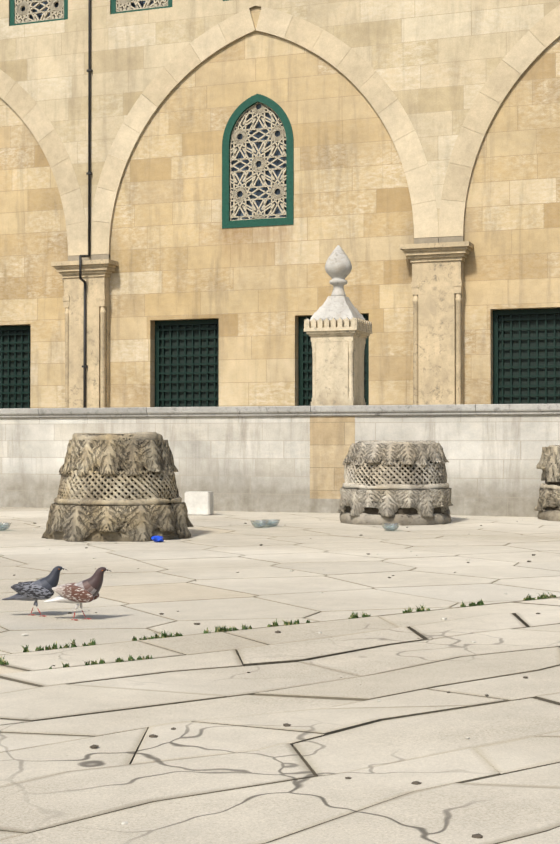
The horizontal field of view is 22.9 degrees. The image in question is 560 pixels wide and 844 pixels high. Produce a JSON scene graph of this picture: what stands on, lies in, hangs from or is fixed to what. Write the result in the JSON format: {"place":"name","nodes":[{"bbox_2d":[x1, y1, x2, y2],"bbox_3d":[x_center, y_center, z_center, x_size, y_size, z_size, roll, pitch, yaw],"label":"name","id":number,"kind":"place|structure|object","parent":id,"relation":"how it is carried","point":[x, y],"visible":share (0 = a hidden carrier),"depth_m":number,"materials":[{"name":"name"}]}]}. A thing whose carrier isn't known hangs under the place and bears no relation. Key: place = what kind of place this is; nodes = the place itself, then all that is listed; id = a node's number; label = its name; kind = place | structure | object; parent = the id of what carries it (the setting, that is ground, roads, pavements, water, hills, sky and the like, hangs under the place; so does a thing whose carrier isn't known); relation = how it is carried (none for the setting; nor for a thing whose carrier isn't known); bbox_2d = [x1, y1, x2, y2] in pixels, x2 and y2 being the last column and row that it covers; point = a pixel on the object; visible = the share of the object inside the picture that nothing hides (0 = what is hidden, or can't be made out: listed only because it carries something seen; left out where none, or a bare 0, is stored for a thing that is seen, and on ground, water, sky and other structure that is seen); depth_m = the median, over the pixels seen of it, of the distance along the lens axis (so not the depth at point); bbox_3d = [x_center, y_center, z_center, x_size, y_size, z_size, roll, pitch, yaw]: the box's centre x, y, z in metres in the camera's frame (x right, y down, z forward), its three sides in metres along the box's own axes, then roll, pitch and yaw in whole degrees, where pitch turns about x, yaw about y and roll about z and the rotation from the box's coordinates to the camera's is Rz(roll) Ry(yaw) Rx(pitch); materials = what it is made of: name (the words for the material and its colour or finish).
{"place":"outdoors","nodes":[
{"label":"outdoors","id":0,"kind":"place"},
{"bbox_2d":[0,0,559,258],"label":"wall","id":1,"kind":"structure","parent":0,"point":[433,64],"depth_m":20.68,"materials":[{"name":"beige stone"}]},
{"bbox_2d":[310,416,354,498],"bbox_3d":[0.672,0.510,16.597,0.560,1.150,0.306,0,-1,20],"label":"wall patch","id":2,"kind":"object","parent":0,"point":[332,439],"depth_m":16.47,"materials":[{"name":"beige stone"}]},
{"label":"ground","id":3,"kind":"structure","parent":0,"visible":0},
{"bbox_2d":[0,507,559,843],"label":"paving slabs","id":4,"kind":"structure","parent":3,"relation":"on","point":[229,758],"depth_m":4.87,"materials":[{"name":"stone"}]},
{"bbox_2d":[0,522,10,530],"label":"bowl","id":5,"kind":"object","parent":4,"relation":"on","point":[7,526],"visible":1,"depth_m":13.23,"materials":[{"name":"clear glass"}]},
{"bbox_2d":[42,432,192,541],"bbox_3d":[-1.450,0.573,12.411,1.357,0.970,1.316,0,-1,-11],"label":"capital","id":6,"kind":"object","parent":4,"relation":"on","point":[117,487],"visible":1,"depth_m":11.96,"materials":[{"name":"stone"}]},
{"bbox_2d":[151,536,163,541],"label":"blue litter","id":7,"kind":"object","parent":4,"relation":"on","point":[157,538],"visible":1,"depth_m":11.74,"materials":[{"name":"blue plastic"}]},
{"bbox_2d":[185,491,213,515],"bbox_3d":[-0.937,0.942,16.035,0.300,0.270,0.180,0,-1,15],"label":"loose block","id":8,"kind":"object","parent":4,"relation":"on","point":[199,502],"depth_m":15.95,"materials":[{"name":"stone"}]},
{"bbox_2d":[250,520,267,527],"bbox_3d":[-0.203,1.012,13.719,0.189,0.070,0.189,0,-1,1],"label":"bowl","id":9,"kind":"object","parent":4,"relation":"on","point":[259,525],"visible":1,"depth_m":13.69,"materials":[{"name":"clear glass"}]},
{"bbox_2d":[263,519,279,526],"bbox_3d":[-0.090,1.014,13.866,0.189,0.070,0.189,0,-1,1],"label":"bowl","id":10,"kind":"object","parent":4,"relation":"on","point":[276,522],"visible":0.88,"depth_m":13.83,"materials":[{"name":"clear glass"}]},
{"bbox_2d":[13,521,539,838],"bbox_3d":[-0.454,0.982,9.069,12.589,0.018,12.484,0,-1,1],"label":"paving debris","id":11,"kind":"object","parent":4,"relation":"on","point":[478,836],"visible":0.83,"depth_m":5.05,"materials":[{"name":"brown"}]},
{"bbox_2d":[0,592,555,668],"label":"weeds","id":12,"kind":"object","parent":4,"relation":"on","point":[244,627],"visible":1,"depth_m":6.12,"materials":[{"name":"green plant"}]},
{"bbox_2d":[381,523,399,530],"bbox_3d":[1.057,1.006,13.243,0.189,0.070,0.189,0,-1,1],"label":"bowl","id":13,"kind":"object","parent":4,"relation":"on","point":[396,527],"visible":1,"depth_m":13.21,"materials":[{"name":"clear glass"}]},
{"bbox_2d":[337,440,453,525],"bbox_3d":[1.218,0.627,14.645,1.239,0.873,1.224,1,-1,-39],"label":"capital","id":14,"kind":"object","parent":4,"relation":"on","point":[403,483],"visible":1,"depth_m":14.18,"materials":[{"name":"stone"}]},
{"bbox_2d":[534,445,559,520],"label":"capital","id":15,"kind":"object","parent":4,"relation":"on","point":[547,507],"visible":0.98,"depth_m":14.93,"materials":[{"name":"stone"}]},
{"bbox_2d":[0,6,559,407],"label":"facade wall","id":16,"kind":"structure","parent":3,"relation":"on","point":[177,252],"depth_m":20.47,"materials":[{"name":"beige stone"}]},
{"bbox_2d":[79,0,92,407],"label":"drainpipe","id":17,"kind":"object","parent":16,"relation":"attached to","point":[89,70],"visible":0.9,"depth_m":21.45,"materials":[{"name":"black metal"}]},
{"bbox_2d":[10,0,293,228],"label":"window frames","id":18,"kind":"structure","parent":16,"relation":"attached to","point":[239,111],"depth_m":20.66,"materials":[{"name":"green paint"}]},
{"bbox_2d":[15,0,285,220],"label":"lattice window","id":19,"kind":"structure","parent":18,"relation":"in","point":[52,10],"depth_m":20.68,"materials":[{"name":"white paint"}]},
{"bbox_2d":[21,0,285,219],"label":"window glass","id":20,"kind":"object","parent":18,"relation":"in","point":[258,135],"visible":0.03,"depth_m":20.70,"materials":[{"name":"black glass"}]},
{"bbox_2d":[51,241,473,407],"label":"facade pilasters","id":21,"kind":"object","parent":16,"relation":"attached to","point":[437,284],"visible":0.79,"depth_m":19.53,"materials":[{"name":"beige stone"}]},
{"bbox_2d":[0,5,559,260],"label":"facade voussoirs","id":22,"kind":"object","parent":16,"relation":"attached to","point":[360,73],"visible":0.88,"depth_m":20.24,"materials":[{"name":"beige stone"}]},
{"bbox_2d":[0,314,559,408],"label":"window screens","id":23,"kind":"object","parent":16,"relation":"attached to","point":[532,362],"depth_m":21.01,"materials":[{"name":"metal"}]},
{"bbox_2d":[0,308,559,408],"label":"window grilles","id":24,"kind":"object","parent":16,"relation":"attached to","point":[496,347],"depth_m":20.93,"materials":[{"name":"green metal"}]},
{"bbox_2d":[0,415,559,516],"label":"parapet wall","id":25,"kind":"structure","parent":3,"relation":"on","point":[253,464],"depth_m":16.71,"materials":[{"name":"grey stone"}]},
{"bbox_2d":[0,404,559,417],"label":"parapet coping","id":26,"kind":"object","parent":25,"relation":"on","point":[378,410],"visible":0.9,"depth_m":16.60,"materials":[{"name":"grey stone"}]},
{"bbox_2d":[304,245,371,405],"bbox_3d":[0.706,-1.162,16.727,0.660,1.943,0.660,0,-1,20],"label":"parapet post","id":27,"kind":"object","parent":26,"relation":"on","point":[337,327],"visible":1,"depth_m":16.51,"materials":[{"name":"beige stone"}]}
]}

